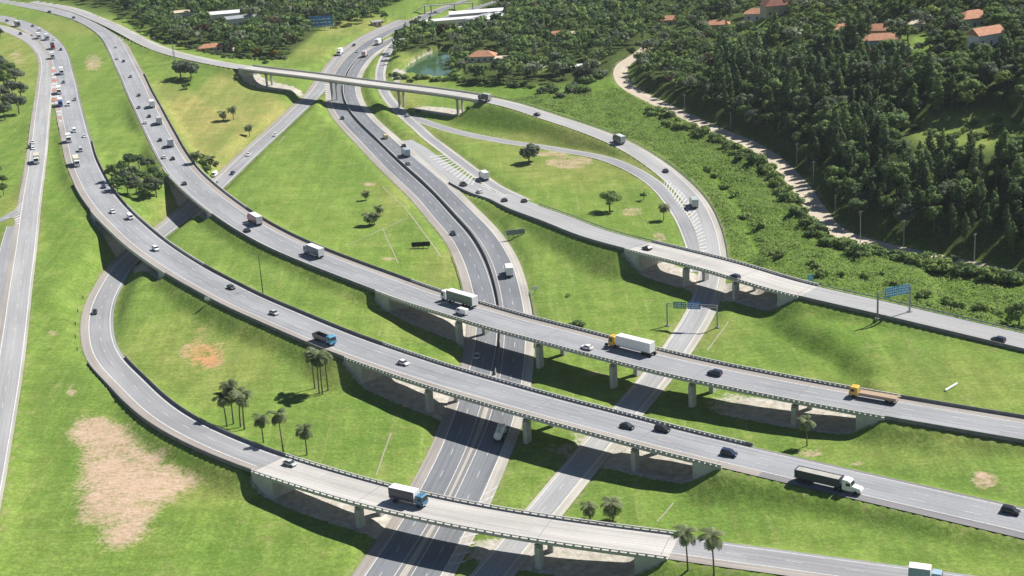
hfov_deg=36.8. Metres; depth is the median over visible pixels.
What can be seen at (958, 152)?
broadleaf tree
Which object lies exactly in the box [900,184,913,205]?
eucalyptus tree
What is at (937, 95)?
eucalyptus tree
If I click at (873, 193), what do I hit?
eucalyptus tree
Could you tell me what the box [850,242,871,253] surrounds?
shrub
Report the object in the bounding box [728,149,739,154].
shrub
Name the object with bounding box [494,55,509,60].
outbuilding
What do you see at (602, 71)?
shrub
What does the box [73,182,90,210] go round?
concrete barrier
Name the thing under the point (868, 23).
eucalyptus tree
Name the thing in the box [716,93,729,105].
broadleaf tree
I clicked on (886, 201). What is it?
broadleaf tree
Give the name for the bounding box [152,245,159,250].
car
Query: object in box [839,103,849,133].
eucalyptus tree
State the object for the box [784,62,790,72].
eucalyptus tree
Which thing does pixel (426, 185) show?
concrete barrier
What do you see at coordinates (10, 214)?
side road
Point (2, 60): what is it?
broadleaf tree
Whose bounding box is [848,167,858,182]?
eucalyptus tree
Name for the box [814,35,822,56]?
eucalyptus tree
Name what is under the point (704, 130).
shrub
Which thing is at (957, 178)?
broadleaf tree
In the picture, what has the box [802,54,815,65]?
broadleaf tree
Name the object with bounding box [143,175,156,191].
broadleaf tree
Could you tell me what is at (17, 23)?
box truck
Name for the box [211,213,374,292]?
concrete barrier
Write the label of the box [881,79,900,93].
broadleaf tree
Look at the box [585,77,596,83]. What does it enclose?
shrub
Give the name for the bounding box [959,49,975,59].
broadleaf tree
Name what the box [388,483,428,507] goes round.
box truck
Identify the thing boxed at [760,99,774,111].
broadleaf tree
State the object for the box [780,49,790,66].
eucalyptus tree
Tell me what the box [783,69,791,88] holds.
eucalyptus tree
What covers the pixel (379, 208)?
broadleaf tree
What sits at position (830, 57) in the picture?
eucalyptus tree
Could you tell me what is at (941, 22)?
broadleaf tree
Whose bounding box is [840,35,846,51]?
eucalyptus tree
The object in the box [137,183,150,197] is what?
broadleaf tree
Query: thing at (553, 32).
house
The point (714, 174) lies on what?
shrub
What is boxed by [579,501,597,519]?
palm tree
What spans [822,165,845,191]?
broadleaf tree
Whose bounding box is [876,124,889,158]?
eucalyptus tree
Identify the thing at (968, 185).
broadleaf tree
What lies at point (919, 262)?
shrub
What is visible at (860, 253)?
shrub
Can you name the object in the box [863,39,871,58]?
eucalyptus tree
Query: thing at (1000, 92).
broadleaf tree
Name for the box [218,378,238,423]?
palm tree
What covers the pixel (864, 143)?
eucalyptus tree
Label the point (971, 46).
broadleaf tree
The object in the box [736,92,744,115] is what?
eucalyptus tree
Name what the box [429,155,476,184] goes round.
road markings
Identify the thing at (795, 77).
eucalyptus tree
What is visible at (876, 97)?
eucalyptus tree
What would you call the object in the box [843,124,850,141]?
eucalyptus tree
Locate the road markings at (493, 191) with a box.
[481,183,505,197]
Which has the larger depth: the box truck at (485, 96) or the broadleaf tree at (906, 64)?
the box truck at (485, 96)
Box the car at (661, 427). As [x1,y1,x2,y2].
[654,423,670,432]
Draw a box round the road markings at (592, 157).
[414,115,693,271]
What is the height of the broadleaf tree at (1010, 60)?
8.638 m
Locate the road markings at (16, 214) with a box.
[4,203,21,223]
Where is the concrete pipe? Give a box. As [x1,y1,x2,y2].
[944,382,957,390]
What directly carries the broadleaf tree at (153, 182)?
on the ground
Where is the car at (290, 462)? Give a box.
[282,459,296,466]
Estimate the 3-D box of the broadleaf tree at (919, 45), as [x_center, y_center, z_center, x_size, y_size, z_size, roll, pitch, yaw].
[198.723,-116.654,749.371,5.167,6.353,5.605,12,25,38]
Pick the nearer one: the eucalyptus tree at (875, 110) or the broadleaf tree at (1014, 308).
the broadleaf tree at (1014, 308)
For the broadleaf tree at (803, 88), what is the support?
on the ground
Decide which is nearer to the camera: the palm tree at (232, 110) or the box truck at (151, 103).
the palm tree at (232, 110)
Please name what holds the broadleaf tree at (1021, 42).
on the ground
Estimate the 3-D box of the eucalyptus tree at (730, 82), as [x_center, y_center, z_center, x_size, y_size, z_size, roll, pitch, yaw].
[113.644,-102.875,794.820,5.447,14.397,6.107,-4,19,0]
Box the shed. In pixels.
[369,20,381,26]
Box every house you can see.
[198,43,222,51]
[220,43,233,50]
[469,50,497,61]
[548,31,562,41]
[660,15,677,24]
[708,19,729,30]
[743,8,762,22]
[759,0,790,18]
[829,23,845,33]
[861,32,900,45]
[866,23,897,33]
[908,19,927,30]
[962,9,986,30]
[966,24,1005,47]
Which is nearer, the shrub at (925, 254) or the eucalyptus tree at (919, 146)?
the shrub at (925, 254)
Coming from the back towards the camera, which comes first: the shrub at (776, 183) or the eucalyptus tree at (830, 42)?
the eucalyptus tree at (830, 42)
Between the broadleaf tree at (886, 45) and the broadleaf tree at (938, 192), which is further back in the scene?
the broadleaf tree at (886, 45)
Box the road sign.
[808,274,813,281]
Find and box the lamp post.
[253,254,263,293]
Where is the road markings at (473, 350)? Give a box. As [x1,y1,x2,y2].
[330,2,496,575]
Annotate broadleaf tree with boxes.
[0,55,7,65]
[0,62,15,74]
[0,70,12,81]
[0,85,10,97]
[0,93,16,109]
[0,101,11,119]
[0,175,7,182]
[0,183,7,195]
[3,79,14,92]
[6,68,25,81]
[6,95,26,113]
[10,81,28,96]
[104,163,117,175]
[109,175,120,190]
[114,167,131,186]
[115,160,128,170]
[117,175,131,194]
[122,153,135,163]
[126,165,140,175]
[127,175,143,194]
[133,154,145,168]
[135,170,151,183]
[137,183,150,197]
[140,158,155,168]
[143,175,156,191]
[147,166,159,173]
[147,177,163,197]
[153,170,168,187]
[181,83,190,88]
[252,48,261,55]
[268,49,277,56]
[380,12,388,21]
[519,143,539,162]
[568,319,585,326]
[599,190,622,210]
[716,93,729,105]
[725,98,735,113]
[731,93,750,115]
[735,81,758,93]
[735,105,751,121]
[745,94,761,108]
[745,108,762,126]
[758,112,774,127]
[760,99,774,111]
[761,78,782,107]
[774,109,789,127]
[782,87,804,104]
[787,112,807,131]
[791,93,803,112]
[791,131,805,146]
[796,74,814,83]
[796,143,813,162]
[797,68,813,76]
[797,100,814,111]
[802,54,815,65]
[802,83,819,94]
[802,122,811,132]
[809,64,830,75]
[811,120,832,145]
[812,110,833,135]
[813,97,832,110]
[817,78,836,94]
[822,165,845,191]
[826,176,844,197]
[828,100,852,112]
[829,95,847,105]
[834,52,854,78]
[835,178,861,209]
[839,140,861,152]
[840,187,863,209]
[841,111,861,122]
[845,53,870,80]
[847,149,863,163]
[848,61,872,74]
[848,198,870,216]
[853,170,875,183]
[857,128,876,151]
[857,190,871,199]
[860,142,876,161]
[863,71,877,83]
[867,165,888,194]
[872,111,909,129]
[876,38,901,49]
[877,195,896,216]
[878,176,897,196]
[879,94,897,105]
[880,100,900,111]
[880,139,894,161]
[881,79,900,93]
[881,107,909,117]
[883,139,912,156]
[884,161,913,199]
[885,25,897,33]
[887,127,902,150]
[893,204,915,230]
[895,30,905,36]
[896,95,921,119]
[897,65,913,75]
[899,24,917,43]
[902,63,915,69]
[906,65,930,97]
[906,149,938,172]
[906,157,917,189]
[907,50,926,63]
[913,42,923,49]
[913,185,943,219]
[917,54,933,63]
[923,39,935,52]
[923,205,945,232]
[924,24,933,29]
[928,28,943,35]
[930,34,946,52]
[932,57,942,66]
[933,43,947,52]
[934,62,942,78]
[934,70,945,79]
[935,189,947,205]
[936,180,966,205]
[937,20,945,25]
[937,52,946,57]
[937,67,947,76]
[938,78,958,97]
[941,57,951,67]
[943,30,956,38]
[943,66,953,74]
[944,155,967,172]
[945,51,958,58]
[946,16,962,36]
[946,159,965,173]
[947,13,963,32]
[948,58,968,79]
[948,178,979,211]
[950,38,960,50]
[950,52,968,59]
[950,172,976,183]
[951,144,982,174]
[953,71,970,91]
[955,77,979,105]
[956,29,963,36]
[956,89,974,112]
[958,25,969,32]
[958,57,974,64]
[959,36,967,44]
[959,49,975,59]
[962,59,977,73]
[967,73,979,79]
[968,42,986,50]
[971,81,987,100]
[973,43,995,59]
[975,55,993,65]
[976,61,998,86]
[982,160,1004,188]
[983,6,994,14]
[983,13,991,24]
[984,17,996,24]
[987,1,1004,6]
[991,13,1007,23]
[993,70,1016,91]
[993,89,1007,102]
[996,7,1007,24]
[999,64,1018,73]
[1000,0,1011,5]
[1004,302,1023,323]
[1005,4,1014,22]
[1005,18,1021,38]
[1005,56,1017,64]
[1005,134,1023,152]
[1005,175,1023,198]
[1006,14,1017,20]
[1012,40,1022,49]
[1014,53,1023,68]
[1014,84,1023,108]
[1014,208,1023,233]
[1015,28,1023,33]
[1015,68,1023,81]
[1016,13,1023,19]
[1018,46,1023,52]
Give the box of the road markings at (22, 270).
[0,27,51,489]
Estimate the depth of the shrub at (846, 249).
562.95 m
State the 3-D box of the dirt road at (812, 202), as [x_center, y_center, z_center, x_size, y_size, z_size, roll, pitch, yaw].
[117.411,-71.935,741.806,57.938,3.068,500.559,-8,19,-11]
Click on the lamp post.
(260, 272)
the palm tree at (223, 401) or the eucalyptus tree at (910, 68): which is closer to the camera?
the palm tree at (223, 401)
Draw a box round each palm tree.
[188,150,202,164]
[203,155,215,166]
[211,391,229,426]
[217,111,226,120]
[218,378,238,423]
[226,386,248,426]
[227,105,236,119]
[230,389,253,429]
[243,124,252,136]
[251,413,269,442]
[266,407,286,451]
[295,423,312,454]
[303,347,318,388]
[306,354,324,393]
[308,350,329,394]
[320,349,333,389]
[360,190,370,197]
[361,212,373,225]
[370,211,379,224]
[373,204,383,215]
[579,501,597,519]
[600,496,624,520]
[658,203,669,219]
[671,524,697,570]
[697,526,724,575]
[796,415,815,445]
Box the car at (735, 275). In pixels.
[728,273,740,278]
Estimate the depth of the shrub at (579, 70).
924.23 m
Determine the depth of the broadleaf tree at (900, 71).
694.30 m
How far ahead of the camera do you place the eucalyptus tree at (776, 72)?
777.33 m
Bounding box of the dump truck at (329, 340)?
[312,331,336,345]
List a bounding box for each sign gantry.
[665,302,719,328]
[874,284,912,320]
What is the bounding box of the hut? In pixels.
[570,64,582,71]
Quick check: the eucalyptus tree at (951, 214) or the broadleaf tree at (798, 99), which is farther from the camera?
the broadleaf tree at (798, 99)
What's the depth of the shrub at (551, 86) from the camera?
882.89 m
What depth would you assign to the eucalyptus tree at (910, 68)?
684.95 m
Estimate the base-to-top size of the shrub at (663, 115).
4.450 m
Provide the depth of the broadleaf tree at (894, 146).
625.56 m
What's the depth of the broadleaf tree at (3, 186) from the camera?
714.63 m
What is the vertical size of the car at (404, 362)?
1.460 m
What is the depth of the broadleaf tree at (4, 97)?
894.83 m
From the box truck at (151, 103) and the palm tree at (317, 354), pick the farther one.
the box truck at (151, 103)
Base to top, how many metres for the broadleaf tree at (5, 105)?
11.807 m
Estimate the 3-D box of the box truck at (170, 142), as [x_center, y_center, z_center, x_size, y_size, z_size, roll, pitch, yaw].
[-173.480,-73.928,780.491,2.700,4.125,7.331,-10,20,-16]
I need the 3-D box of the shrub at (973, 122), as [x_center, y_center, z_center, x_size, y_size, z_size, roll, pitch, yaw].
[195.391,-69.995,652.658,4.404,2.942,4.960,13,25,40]
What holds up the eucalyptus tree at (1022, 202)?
on the ground
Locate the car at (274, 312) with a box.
[269,309,278,315]
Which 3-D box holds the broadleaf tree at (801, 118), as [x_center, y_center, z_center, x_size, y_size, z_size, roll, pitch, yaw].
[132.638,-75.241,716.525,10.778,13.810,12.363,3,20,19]
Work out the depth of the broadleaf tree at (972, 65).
674.65 m
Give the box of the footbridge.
[412,1,473,13]
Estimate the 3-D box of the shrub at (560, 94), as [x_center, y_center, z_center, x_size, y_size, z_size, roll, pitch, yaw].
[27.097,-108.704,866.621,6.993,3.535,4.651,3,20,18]
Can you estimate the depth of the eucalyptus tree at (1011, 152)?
576.02 m
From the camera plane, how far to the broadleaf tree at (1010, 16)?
717.56 m
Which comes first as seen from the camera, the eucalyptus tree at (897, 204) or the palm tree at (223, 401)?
the palm tree at (223, 401)
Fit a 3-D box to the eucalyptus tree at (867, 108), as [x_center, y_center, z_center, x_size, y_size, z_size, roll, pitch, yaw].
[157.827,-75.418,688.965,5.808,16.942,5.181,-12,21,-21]
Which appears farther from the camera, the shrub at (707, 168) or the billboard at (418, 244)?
the shrub at (707, 168)
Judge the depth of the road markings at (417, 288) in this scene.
580.33 m
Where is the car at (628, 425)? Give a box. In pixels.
[619,421,634,429]
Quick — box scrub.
[511,88,1023,332]
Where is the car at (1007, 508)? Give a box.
[1000,504,1020,515]
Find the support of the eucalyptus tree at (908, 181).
on the ground
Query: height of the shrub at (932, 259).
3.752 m
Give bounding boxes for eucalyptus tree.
[719,70,728,92]
[720,88,728,110]
[727,75,734,95]
[730,87,735,106]
[731,64,739,96]
[732,70,742,95]
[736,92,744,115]
[744,61,753,82]
[745,85,753,105]
[751,67,761,83]
[752,83,761,107]
[753,68,764,107]
[760,83,768,112]
[763,71,770,84]
[766,90,775,120]
[767,63,773,71]
[768,70,774,96]
[773,66,780,80]
[778,66,786,82]
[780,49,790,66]
[782,82,792,112]
[782,112,793,145]
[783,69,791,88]
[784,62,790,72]
[790,67,801,90]
[790,101,799,131]
[794,52,803,70]
[798,93,811,119]
[799,65,805,87]
[804,73,816,97]
[805,52,816,73]
[807,79,816,111]
[807,106,813,120]
[808,133,814,143]
[809,119,816,139]
[811,136,819,166]
[812,42,817,56]
[813,51,824,82]
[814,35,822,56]
[815,120,823,144]
[815,144,825,174]
[817,84,827,99]
[818,67,831,89]
[819,96,831,137]
[823,48,835,67]
[824,85,831,96]
[824,122,832,152]
[825,34,838,55]
[827,66,833,78]
[829,66,834,95]
[829,105,839,127]
[829,148,836,166]
[830,113,838,133]
[830,117,842,145]
[831,126,843,165]
[833,62,844,81]
[833,71,845,95]
[835,39,843,55]
[836,76,846,96]
[836,144,843,167]
[839,51,848,82]
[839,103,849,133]
[839,131,846,152]
[840,12,852,43]
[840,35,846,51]
[840,151,847,171]
[841,30,847,43]
[841,106,850,123]
[842,143,850,167]
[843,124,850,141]
[844,154,856,178]
[845,54,860,91]
[846,86,856,114]
[848,24,860,49]
[848,100,855,113]
[848,113,863,141]
[848,146,859,174]
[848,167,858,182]
[849,16,858,38]
[850,102,863,128]
[854,63,866,98]
[855,38,865,53]
[855,50,862,68]
[855,95,867,119]
[856,13,867,40]
[856,79,861,97]
[858,123,869,144]
[859,136,867,152]
[860,117,867,128]
[860,151,871,171]
[861,169,870,190]
[862,8,873,35]
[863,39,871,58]
[863,82,872,101]
[864,102,868,120]
[865,92,872,108]
[865,102,880,143]
[866,107,876,143]
[868,43,876,59]
[869,64,882,90]
[869,80,874,92]
[869,182,877,205]
[870,48,881,70]
[870,89,884,114]
[871,114,880,143]
[872,147,884,169]
[873,158,886,188]
[874,188,882,214]
[875,42,885,60]
[875,131,882,158]
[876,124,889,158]
[878,64,885,92]
[878,117,889,131]
[878,183,886,195]
[882,56,894,92]
[882,152,890,195]
[884,39,896,58]
[887,80,897,99]
[888,103,897,128]
[889,47,895,61]
[889,70,897,94]
[889,98,895,106]
[891,49,904,81]
[893,196,901,223]
[897,139,909,156]
[897,174,906,196]
[898,42,907,62]
[898,68,909,110]
[898,149,905,162]
[900,40,912,62]
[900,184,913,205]
[903,148,914,175]
[904,176,911,195]
[907,66,914,91]
[907,82,919,121]
[912,155,929,190]
[912,185,923,222]
[913,140,924,155]
[915,152,930,185]
[921,52,935,96]
[921,56,937,100]
[921,167,933,190]
[923,130,936,151]
[923,148,934,177]
[928,77,945,117]
[932,150,946,184]
[935,128,949,160]
[940,164,948,183]
[943,156,956,198]
[945,72,950,102]
[946,203,957,234]
[947,74,956,109]
[947,136,958,156]
[954,184,966,220]
[960,212,969,244]
[962,129,978,174]
[967,208,977,232]
[968,150,980,183]
[970,185,981,214]
[976,60,986,88]
[976,149,984,179]
[978,179,987,210]
[979,202,992,240]
[980,165,990,187]
[984,55,989,81]
[988,190,1000,224]
[990,187,999,219]
[991,141,1002,180]
[993,47,1003,70]
[994,33,1009,67]
[994,127,1010,178]
[999,30,1014,47]
[999,164,1010,190]
[1001,203,1011,234]
[1003,140,1019,175]
[1003,176,1012,205]
[1003,217,1013,247]
[1005,179,1021,221]
[1006,40,1013,57]
[1007,221,1018,253]
[1010,154,1023,180]
[1013,41,1020,56]
[1015,205,1022,229]
[1017,188,1023,208]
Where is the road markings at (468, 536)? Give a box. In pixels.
[446,486,497,564]
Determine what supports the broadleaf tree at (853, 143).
on the ground
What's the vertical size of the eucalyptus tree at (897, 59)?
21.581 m
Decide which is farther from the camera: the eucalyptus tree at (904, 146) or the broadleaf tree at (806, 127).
the broadleaf tree at (806, 127)
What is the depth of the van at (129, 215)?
654.91 m
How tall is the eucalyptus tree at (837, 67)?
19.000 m
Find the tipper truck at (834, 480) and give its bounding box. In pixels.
[794,465,863,495]
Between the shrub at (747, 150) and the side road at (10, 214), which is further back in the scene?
the shrub at (747, 150)
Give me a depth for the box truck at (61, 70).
995.08 m
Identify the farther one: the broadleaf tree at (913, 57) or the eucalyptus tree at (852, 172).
the broadleaf tree at (913, 57)
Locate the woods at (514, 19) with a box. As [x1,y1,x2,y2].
[112,0,992,102]
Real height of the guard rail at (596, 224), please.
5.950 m
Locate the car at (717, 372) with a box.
[707,368,722,376]
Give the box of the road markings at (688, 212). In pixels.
[663,178,707,251]
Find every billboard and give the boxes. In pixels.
[309,15,332,29]
[411,241,429,247]
[506,228,524,237]
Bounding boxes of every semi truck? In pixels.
[441,288,477,308]
[605,333,656,356]
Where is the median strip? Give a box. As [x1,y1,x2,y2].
[367,1,497,575]
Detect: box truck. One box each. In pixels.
[14,20,20,26]
[33,152,39,163]
[35,32,40,38]
[44,33,49,39]
[50,42,54,48]
[50,51,54,58]
[56,85,61,94]
[57,97,62,106]
[59,66,63,74]
[65,132,71,142]
[72,154,79,166]
[149,99,154,107]
[155,115,161,124]
[167,138,173,146]
[247,212,262,225]
[303,243,324,258]
[337,47,342,55]
[361,50,367,56]
[375,38,382,44]
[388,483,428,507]
[401,147,409,156]
[478,92,491,101]
[479,170,488,180]
[504,263,512,276]
[612,133,625,143]
[689,196,698,207]
[908,562,942,575]
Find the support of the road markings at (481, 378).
on the highway road at (480, 388)
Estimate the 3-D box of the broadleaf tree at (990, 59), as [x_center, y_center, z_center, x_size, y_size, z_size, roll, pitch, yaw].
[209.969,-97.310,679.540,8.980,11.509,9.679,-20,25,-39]
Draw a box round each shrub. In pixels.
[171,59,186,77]
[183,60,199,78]
[197,159,207,164]
[201,165,211,170]
[392,71,400,76]
[466,79,477,83]
[490,76,500,80]
[511,82,520,87]
[524,84,535,88]
[536,86,549,93]
[544,83,561,91]
[555,92,565,96]
[560,67,574,71]
[564,84,575,91]
[568,88,577,92]
[575,67,588,74]
[575,85,591,92]
[579,75,594,83]
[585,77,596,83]
[589,68,608,75]
[592,73,604,78]
[626,46,636,51]
[646,110,657,115]
[647,105,660,110]
[657,107,668,112]
[658,112,667,118]
[665,109,675,117]
[673,122,685,127]
[686,123,698,128]
[695,125,709,130]
[696,127,710,133]
[703,165,712,171]
[708,131,721,137]
[709,135,716,141]
[710,171,718,176]
[714,135,726,142]
[718,139,732,146]
[718,183,729,189]
[726,143,742,149]
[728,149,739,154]
[730,190,739,196]
[734,152,746,158]
[736,212,751,218]
[740,148,753,152]
[746,153,760,162]
[750,221,766,227]
[757,157,768,165]
[757,164,766,170]
[761,168,770,172]
[761,250,775,255]
[765,162,777,169]
[765,169,779,177]
[768,175,784,184]
[769,179,781,187]
[771,186,787,194]
[772,250,784,258]
[775,192,799,200]
[775,248,787,253]
[780,184,794,192]
[782,192,796,202]
[789,205,809,215]
[795,197,804,203]
[796,207,808,215]
[797,216,818,225]
[803,229,813,236]
[806,259,817,264]
[808,223,830,235]
[810,263,821,268]
[814,230,827,236]
[814,268,829,277]
[818,234,834,245]
[832,236,849,244]
[836,238,857,245]
[836,270,845,275]
[837,238,857,245]
[843,245,854,253]
[847,242,871,247]
[848,249,864,256]
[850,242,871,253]
[859,272,870,277]
[864,248,874,256]
[871,243,878,249]
[873,247,883,256]
[875,270,884,274]
[878,248,895,259]
[885,279,895,284]
[889,249,902,260]
[896,252,907,260]
[903,252,917,258]
[904,258,914,265]
[909,124,919,129]
[912,255,926,266]
[915,250,935,258]
[918,289,932,297]
[924,255,937,263]
[926,257,946,266]
[927,263,952,271]
[933,254,952,265]
[940,295,955,304]
[944,134,952,140]
[947,255,958,260]
[948,300,966,307]
[951,261,965,268]
[951,265,964,275]
[959,118,968,122]
[960,127,968,132]
[961,265,975,274]
[962,262,976,269]
[965,265,977,274]
[967,120,977,125]
[970,302,989,311]
[976,272,990,280]
[978,266,996,281]
[981,131,992,135]
[985,124,998,129]
[988,128,998,132]
[989,268,1008,282]
[990,309,1004,315]
[991,117,1002,122]
[993,268,1003,283]
[999,270,1010,283]
[1003,271,1023,284]
[1012,276,1023,283]
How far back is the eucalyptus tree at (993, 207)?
562.88 m
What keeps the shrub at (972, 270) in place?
on the ground
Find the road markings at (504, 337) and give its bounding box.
[343,3,525,575]
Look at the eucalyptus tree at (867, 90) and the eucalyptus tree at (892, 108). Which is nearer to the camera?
the eucalyptus tree at (892, 108)
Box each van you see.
[126,212,133,219]
[211,170,217,176]
[455,307,468,315]
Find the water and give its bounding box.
[405,50,451,75]
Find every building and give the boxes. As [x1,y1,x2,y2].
[173,9,196,18]
[209,9,239,20]
[223,13,256,25]
[419,14,502,27]
[448,7,503,17]
[464,13,492,23]
[485,12,504,24]
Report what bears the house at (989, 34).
on the ground
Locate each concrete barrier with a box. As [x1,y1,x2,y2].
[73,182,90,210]
[87,361,250,472]
[92,141,126,204]
[125,355,285,455]
[144,73,194,163]
[165,272,343,358]
[204,263,382,344]
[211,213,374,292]
[246,206,410,280]
[342,85,500,374]
[448,182,624,250]
[798,295,1023,351]
[885,415,1023,442]
[901,394,1023,417]
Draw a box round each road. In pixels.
[0,0,1023,438]
[0,16,1023,538]
[0,25,52,507]
[0,211,20,221]
[0,226,13,309]
[29,1,726,575]
[80,20,974,575]
[325,0,499,575]
[343,0,534,575]
[375,38,529,199]
[403,140,1023,347]
[412,116,698,271]
[613,47,1023,274]
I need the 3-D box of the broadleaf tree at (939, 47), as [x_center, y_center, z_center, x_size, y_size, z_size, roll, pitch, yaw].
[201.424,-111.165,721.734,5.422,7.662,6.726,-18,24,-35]
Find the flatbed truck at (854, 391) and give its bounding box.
[849,384,898,404]
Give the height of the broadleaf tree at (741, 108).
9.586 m
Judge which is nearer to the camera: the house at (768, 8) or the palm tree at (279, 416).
the palm tree at (279, 416)
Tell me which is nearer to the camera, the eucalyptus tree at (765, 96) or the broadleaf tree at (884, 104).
the broadleaf tree at (884, 104)
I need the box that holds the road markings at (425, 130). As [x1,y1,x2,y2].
[377,46,514,194]
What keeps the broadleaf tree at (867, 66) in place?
on the ground
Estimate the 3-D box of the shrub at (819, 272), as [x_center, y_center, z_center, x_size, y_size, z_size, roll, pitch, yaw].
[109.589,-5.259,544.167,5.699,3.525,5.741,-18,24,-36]
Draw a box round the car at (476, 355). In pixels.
[474,352,479,358]
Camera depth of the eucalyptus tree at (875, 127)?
649.64 m
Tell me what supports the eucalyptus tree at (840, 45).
on the ground
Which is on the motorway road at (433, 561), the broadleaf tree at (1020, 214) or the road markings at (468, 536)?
the road markings at (468, 536)
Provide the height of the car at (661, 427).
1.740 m
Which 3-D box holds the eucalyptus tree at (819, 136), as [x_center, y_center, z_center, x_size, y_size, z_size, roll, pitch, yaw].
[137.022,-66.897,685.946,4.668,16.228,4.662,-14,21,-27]
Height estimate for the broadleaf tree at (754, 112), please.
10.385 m
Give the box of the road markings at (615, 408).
[473,172,720,575]
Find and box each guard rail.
[493,96,727,251]
[539,203,651,240]
[818,284,1023,331]
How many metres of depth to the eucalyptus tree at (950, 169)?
585.78 m
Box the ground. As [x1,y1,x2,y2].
[0,0,1023,575]
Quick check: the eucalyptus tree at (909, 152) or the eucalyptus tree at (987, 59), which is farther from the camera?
the eucalyptus tree at (987, 59)
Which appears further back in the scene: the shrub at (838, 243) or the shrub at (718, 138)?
the shrub at (718, 138)
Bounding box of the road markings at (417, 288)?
[3,0,1021,432]
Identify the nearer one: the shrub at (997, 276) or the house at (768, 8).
the shrub at (997, 276)
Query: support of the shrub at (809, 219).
on the ground
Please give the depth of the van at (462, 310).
516.90 m
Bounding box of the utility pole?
[859,211,862,242]
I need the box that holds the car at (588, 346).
[580,344,593,350]
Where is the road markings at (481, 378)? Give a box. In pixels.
[5,20,1023,531]
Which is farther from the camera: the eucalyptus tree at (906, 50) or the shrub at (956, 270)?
the eucalyptus tree at (906, 50)
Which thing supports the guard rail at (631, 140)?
on the ground
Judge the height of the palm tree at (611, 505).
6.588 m
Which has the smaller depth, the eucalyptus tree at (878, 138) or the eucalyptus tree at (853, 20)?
the eucalyptus tree at (878, 138)
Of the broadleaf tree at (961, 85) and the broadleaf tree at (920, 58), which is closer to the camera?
the broadleaf tree at (961, 85)
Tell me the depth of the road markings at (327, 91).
935.98 m
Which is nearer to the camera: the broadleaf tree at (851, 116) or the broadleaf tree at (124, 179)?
the broadleaf tree at (851, 116)
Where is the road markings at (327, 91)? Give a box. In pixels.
[324,84,329,98]
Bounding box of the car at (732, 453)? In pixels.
[720,447,737,457]
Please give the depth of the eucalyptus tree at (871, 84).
703.17 m
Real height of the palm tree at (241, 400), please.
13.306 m
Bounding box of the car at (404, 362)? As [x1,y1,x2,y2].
[397,359,409,365]
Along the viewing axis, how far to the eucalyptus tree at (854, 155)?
632.29 m
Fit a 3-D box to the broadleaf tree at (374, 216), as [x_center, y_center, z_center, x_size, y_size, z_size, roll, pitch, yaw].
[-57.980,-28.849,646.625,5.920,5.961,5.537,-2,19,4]
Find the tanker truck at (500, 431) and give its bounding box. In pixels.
[494,424,505,441]
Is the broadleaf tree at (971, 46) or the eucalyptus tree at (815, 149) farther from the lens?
the broadleaf tree at (971, 46)
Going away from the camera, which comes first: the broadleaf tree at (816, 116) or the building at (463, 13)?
the broadleaf tree at (816, 116)
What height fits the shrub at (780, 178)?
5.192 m
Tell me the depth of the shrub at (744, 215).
629.41 m
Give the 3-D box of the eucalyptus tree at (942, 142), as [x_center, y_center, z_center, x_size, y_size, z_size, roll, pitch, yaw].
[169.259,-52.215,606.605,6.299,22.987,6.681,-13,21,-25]
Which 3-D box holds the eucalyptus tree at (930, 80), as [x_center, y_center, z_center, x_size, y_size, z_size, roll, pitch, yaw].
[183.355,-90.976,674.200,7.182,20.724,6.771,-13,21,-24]
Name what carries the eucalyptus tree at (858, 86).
on the ground
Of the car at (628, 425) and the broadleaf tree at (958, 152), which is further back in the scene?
the broadleaf tree at (958, 152)
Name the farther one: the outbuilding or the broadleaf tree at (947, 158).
the outbuilding
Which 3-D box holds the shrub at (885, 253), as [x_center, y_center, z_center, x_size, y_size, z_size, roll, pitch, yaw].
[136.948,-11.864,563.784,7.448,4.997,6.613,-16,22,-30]
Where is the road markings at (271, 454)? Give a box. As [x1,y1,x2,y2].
[89,20,958,575]
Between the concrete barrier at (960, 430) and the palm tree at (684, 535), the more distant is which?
the concrete barrier at (960, 430)
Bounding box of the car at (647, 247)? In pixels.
[642,245,652,249]
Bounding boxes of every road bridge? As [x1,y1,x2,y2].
[90,204,203,277]
[162,162,246,217]
[238,65,492,114]
[251,453,676,573]
[344,342,745,478]
[375,279,900,429]
[624,240,818,306]
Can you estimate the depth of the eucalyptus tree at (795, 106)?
722.07 m
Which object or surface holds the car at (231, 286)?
on the highway road at (480, 388)
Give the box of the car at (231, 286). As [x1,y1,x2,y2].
[226,284,235,289]
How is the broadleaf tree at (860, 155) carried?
on the ground
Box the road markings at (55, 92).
[51,67,61,121]
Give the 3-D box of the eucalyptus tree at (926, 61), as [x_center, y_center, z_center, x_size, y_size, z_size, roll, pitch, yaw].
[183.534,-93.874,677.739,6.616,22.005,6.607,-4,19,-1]
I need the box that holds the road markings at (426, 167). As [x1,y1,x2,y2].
[413,156,440,177]
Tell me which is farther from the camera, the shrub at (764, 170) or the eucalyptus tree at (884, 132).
the shrub at (764, 170)
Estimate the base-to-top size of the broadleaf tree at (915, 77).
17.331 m
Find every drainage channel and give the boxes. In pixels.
[347,218,406,244]
[376,433,391,474]
[382,228,397,262]
[383,187,441,256]
[657,503,673,521]
[707,322,727,350]
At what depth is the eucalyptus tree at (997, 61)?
672.04 m
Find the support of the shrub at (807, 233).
on the ground
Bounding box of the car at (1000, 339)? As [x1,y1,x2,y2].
[990,335,1006,342]

